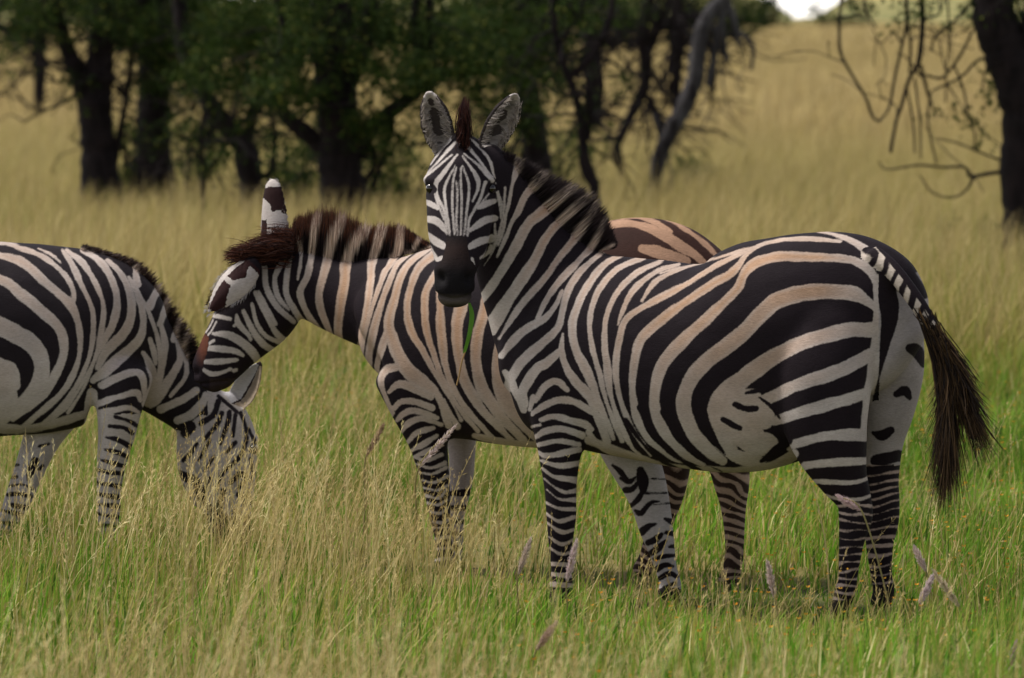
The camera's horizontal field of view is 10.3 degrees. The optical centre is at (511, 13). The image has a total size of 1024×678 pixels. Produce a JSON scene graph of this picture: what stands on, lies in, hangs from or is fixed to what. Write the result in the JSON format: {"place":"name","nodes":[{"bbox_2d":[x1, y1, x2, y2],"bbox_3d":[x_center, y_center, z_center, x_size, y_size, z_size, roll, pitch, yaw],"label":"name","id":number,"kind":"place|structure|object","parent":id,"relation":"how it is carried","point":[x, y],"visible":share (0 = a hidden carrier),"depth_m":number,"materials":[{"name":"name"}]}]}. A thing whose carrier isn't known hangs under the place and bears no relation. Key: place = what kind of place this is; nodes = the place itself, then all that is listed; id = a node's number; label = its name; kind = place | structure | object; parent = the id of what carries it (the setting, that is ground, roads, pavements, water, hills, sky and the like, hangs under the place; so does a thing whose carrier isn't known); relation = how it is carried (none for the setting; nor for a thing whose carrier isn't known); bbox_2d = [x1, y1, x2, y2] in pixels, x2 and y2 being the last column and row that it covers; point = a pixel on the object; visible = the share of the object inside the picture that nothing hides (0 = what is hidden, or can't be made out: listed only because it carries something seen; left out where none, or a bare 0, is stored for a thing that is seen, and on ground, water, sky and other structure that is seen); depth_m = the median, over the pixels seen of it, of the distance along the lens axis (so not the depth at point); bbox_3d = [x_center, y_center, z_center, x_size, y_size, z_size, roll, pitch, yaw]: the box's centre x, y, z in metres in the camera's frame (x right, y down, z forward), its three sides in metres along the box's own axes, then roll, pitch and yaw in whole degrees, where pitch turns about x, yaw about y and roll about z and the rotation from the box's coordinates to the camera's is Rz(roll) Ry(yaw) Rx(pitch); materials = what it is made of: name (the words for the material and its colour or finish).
{"place":"outdoors","nodes":[
{"label":"outdoors","id":0,"kind":"place"},
{"bbox_2d":[0,17,1023,677],"bbox_3d":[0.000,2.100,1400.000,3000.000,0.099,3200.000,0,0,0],"label":"ground","id":1,"kind":"structure","parent":0,"point":[636,553],"depth_m":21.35,"materials":[{"name":"green plant"}]},
{"bbox_2d":[0,0,76,40],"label":"tree","id":2,"kind":"object","parent":1,"relation":"on","point":[10,35],"visible":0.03,"depth_m":249.55,"materials":[{"name":"green plant"}]},
{"bbox_2d":[0,0,125,126],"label":"acacia tree","id":3,"kind":"object","parent":1,"relation":"on","point":[39,92],"visible":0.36,"depth_m":87.96,"materials":[{"name":"green plant"}]},
{"bbox_2d":[4,0,166,46],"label":"tree","id":4,"kind":"object","parent":1,"relation":"on","point":[72,25],"visible":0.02,"depth_m":260.28,"materials":[{"name":"green plant"}]},
{"bbox_2d":[0,0,205,219],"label":"acacia tree","id":5,"kind":"object","parent":1,"relation":"on","point":[91,79],"visible":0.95,"depth_m":52.88,"materials":[{"name":"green plant"}]},
{"bbox_2d":[51,112,179,202],"bbox_3d":[-3.777,1.499,53.996,1.238,1.256,1.001,0,0,0],"label":"scrub bush","id":6,"kind":"object","parent":1,"relation":"on","point":[126,172],"visible":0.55,"depth_m":53.85,"materials":[{"name":"green plant"}]},
{"bbox_2d":[0,242,261,550],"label":"zebra","id":7,"kind":"object","parent":1,"relation":"on","point":[78,326],"visible":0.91,"depth_m":21.68,"materials":[{"name":"multicoloured"}]},
{"bbox_2d":[45,0,269,220],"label":"acacia tree","id":8,"kind":"object","parent":1,"relation":"on","point":[158,111],"visible":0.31,"depth_m":53.69,"materials":[{"name":"green plant"}]},
{"bbox_2d":[128,113,229,200],"bbox_3d":[-3.276,1.530,56.896,1.139,1.191,1.812,0,0,0],"label":"scrub bush","id":9,"kind":"object","parent":1,"relation":"on","point":[197,171],"visible":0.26,"depth_m":56.84,"materials":[{"name":"green plant"}]},
{"bbox_2d":[67,0,309,51],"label":"tree","id":10,"kind":"object","parent":1,"relation":"on","point":[163,5],"visible":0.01,"depth_m":249.94,"materials":[{"name":"green plant"}]},
{"bbox_2d":[105,54,310,219],"bbox_3d":[-2.795,1.234,49.938,2.059,1.781,1.324,0,0,12],"label":"sapling","id":11,"kind":"object","parent":1,"relation":"on","point":[201,144],"visible":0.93,"depth_m":49.98,"materials":[{"name":"green plant"}]},
{"bbox_2d":[104,0,375,216],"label":"acacia tree","id":12,"kind":"object","parent":1,"relation":"on","point":[227,21],"visible":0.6,"depth_m":50.66,"materials":[{"name":"green plant"}]},
{"bbox_2d":[228,110,319,212],"bbox_3d":[-2.049,1.497,52.002,1.143,1.256,1.948,0,0,0],"label":"scrub bush","id":13,"kind":"object","parent":1,"relation":"on","point":[300,178],"visible":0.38,"depth_m":51.78,"materials":[{"name":"green plant"}]},
{"bbox_2d":[358,422,385,570],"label":"seed head grass","id":14,"kind":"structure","parent":1,"relation":"on","point":[370,448],"depth_m":20.90,"materials":[{"name":"beige plant"}]},
{"bbox_2d":[215,0,529,226],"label":"acacia tree","id":15,"kind":"object","parent":1,"relation":"on","point":[340,144],"visible":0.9,"depth_m":46.77,"materials":[{"name":"green plant"}]},
{"bbox_2d":[237,0,514,48],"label":"tree","id":16,"kind":"object","parent":1,"relation":"on","point":[422,1],"visible":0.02,"depth_m":239.42,"materials":[{"name":"green plant"}]},
{"bbox_2d":[361,138,432,218],"bbox_3d":[-1.163,1.568,50.052,1.225,1.115,1.376,0,0,-45],"label":"scrub bush","id":17,"kind":"object","parent":1,"relation":"on","point":[399,180],"visible":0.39,"depth_m":49.84,"materials":[{"name":"green plant"}]},
{"bbox_2d":[410,424,456,581],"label":"seed head grass","id":18,"kind":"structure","parent":1,"relation":"on","point":[437,445],"depth_m":20.60,"materials":[{"name":"beige plant"}]},
{"bbox_2d":[417,91,522,166],"bbox_3d":[-0.231,1.476,58.071,1.274,1.417,1.258,0,0,39],"label":"scrub bush","id":19,"kind":"object","parent":1,"relation":"on","point":[512,148],"visible":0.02,"depth_m":58.00,"materials":[{"name":"green plant"}]},
{"bbox_2d":[193,179,749,587],"bbox_3d":[-0.138,1.352,21.170,2.261,1.464,0.591,0,0,25],"label":"zebra","id":20,"kind":"object","parent":1,"relation":"on","point":[372,293],"visible":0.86,"depth_m":21.14},
{"bbox_2d":[381,0,624,46],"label":"tree","id":21,"kind":"object","parent":1,"relation":"on","point":[473,8],"visible":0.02,"depth_m":249.86,"materials":[{"name":"green plant"}]},
{"bbox_2d":[0,21,1023,677],"bbox_3d":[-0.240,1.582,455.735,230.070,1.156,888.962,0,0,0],"label":"tall dry grass","id":22,"kind":"structure","parent":1,"relation":"on","point":[808,109],"depth_m":34.91,"materials":[{"name":"plant"}]},
{"bbox_2d":[17,371,1023,677],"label":"wildflowers","id":23,"kind":"object","parent":1,"relation":"on","point":[785,543],"visible":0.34,"depth_m":19.64,"materials":[{"name":"plant"}]},
{"bbox_2d":[516,536,531,619],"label":"seed head grass","id":24,"kind":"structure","parent":1,"relation":"on","point":[523,559],"depth_m":18.70,"materials":[{"name":"beige plant"}]},
{"bbox_2d":[402,0,666,174],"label":"acacia tree","id":25,"kind":"object","parent":1,"relation":"on","point":[513,16],"visible":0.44,"depth_m":54.56,"materials":[{"name":"green plant"}]},
{"bbox_2d":[531,620,557,676],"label":"seed head grass","id":26,"kind":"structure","parent":1,"relation":"on","point":[541,642],"depth_m":17.20,"materials":[{"name":"beige plant"}]},
{"bbox_2d":[548,111,617,188],"bbox_3d":[0.606,1.537,56.186,0.908,1.181,1.551,0,0,0],"label":"scrub bush","id":27,"kind":"object","parent":1,"relation":"on","point":[573,158],"visible":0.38,"depth_m":56.08,"materials":[{"name":"green plant"}]},
{"bbox_2d":[495,0,688,217],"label":"sapling","id":28,"kind":"object","parent":1,"relation":"on","point":[584,137],"visible":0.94,"depth_m":45.98,"materials":[{"name":"green plant"}]},
{"bbox_2d":[499,0,700,49],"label":"tree","id":29,"kind":"object","parent":1,"relation":"on","point":[667,43],"visible":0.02,"depth_m":259.32,"materials":[{"name":"green plant"}]},
{"bbox_2d":[541,0,667,147],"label":"acacia tree","id":30,"kind":"object","parent":1,"relation":"on","point":[599,86],"visible":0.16,"depth_m":79.89,"materials":[{"name":"green plant"}]},
{"bbox_2d":[546,0,780,186],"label":"sapling","id":31,"kind":"object","parent":1,"relation":"on","point":[645,44],"visible":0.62,"depth_m":61.94,"materials":[{"name":"green plant"}]},
{"bbox_2d":[627,148,726,192],"bbox_3d":[1.774,1.802,60.115,1.101,0.778,1.602,0,0,0],"label":"scrub bush","id":32,"kind":"object","parent":1,"relation":"on","point":[684,163],"visible":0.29,"depth_m":59.80,"materials":[{"name":"green plant"}]},
{"bbox_2d":[614,0,775,40],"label":"tree","id":33,"kind":"object","parent":1,"relation":"on","point":[763,24],"visible":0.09,"depth_m":299.70,"materials":[{"name":"green plant"}]},
{"bbox_2d":[643,0,754,207],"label":"dead tree","id":34,"kind":"object","parent":1,"relation":"on","point":[691,88],"visible":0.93,"depth_m":55.96,"materials":[{"name":"grey wood"}]},
{"bbox_2d":[592,0,805,163],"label":"acacia tree","id":35,"kind":"object","parent":1,"relation":"on","point":[673,58],"visible":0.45,"depth_m":71.91,"materials":[{"name":"brown plant"}]},
{"bbox_2d":[420,91,1007,619],"bbox_3d":[0.737,1.183,19.935,2.134,1.828,0.708,0,0,14],"label":"zebra","id":36,"kind":"object","parent":1,"relation":"on","point":[806,349],"visible":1,"depth_m":19.78,"materials":[{"name":"multicoloured"}]},
{"bbox_2d":[456,303,473,384],"bbox_3d":[-0.161,1.153,19.821,0.061,0.287,0.040,0,0,-34],"label":"grass sprig","id":37,"kind":"object","parent":36,"relation":"hanging from","point":[471,322],"depth_m":19.82,"materials":[{"name":"plant"}]},
{"bbox_2d":[690,0,757,25],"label":"tree","id":38,"kind":"object","parent":1,"relation":"on","point":[701,1],"visible":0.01,"depth_m":619.67,"materials":[{"name":"green plant"}]},
{"bbox_2d":[716,0,791,27],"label":"tree","id":39,"kind":"object","parent":1,"relation":"on","point":[774,19],"visible":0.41,"depth_m":599.67,"materials":[{"name":"green plant"}]},
{"bbox_2d":[805,0,876,25],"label":"tree","id":40,"kind":"object","parent":1,"relation":"on","point":[822,19],"visible":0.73,"depth_m":699.52,"materials":[{"name":"green plant"}]},
{"bbox_2d":[835,494,898,644],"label":"seed head grass","id":41,"kind":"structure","parent":1,"relation":"on","point":[848,502],"depth_m":18.90,"materials":[{"name":"beige plant"}]},
{"bbox_2d":[775,0,1023,268],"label":"acacia tree","id":42,"kind":"object","parent":1,"relation":"on","point":[998,28],"visible":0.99,"depth_m":41.91,"materials":[{"name":"brown plant"}]},
{"bbox_2d":[913,545,935,623],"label":"seed head grass","id":43,"kind":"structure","parent":1,"relation":"on","point":[919,556],"depth_m":18.70,"materials":[{"name":"beige plant"}]},
{"bbox_2d":[916,573,934,644],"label":"seed head grass","id":44,"kind":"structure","parent":1,"relation":"on","point":[927,588],"depth_m":18.10,"materials":[{"name":"beige plant"}]},
{"bbox_2d":[931,567,970,653],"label":"seed head grass","id":45,"kind":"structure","parent":1,"relation":"on","point":[945,587],"depth_m":18.00,"materials":[{"name":"beige plant"}]},
{"bbox_2d":[938,0,1023,33],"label":"tree","id":46,"kind":"object","parent":1,"relation":"on","point":[967,14],"visible":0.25,"depth_m":320.23,"materials":[{"name":"green plant"}]},
{"bbox_2d":[1004,640,1017,676],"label":"seed head grass","id":47,"kind":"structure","parent":1,"relation":"on","point":[1011,661],"depth_m":16.80,"materials":[{"name":"beige plant"}]},
{"bbox_2d":[1,0,1022,23],"bbox_3d":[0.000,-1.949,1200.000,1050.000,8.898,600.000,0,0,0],"label":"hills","id":48,"kind":"structure","parent":0,"point":[885,14],"depth_m":1056.81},
{"bbox_2d":[565,537,578,628],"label":"seed head grass","id":49,"kind":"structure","parent":0,"point":[570,566],"depth_m":18.60,"materials":[{"name":"beige plant"}]},
{"bbox_2d":[765,558,779,631],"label":"seed head grass","id":50,"kind":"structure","parent":0,"point":[770,578],"depth_m":18.40,"materials":[{"name":"beige plant"}]},
{"bbox_2d":[770,0,837,16],"label":"sky","id":51,"kind":"structure","parent":0,"point":[797,8],"materials":[{"name":"white"}]}
]}

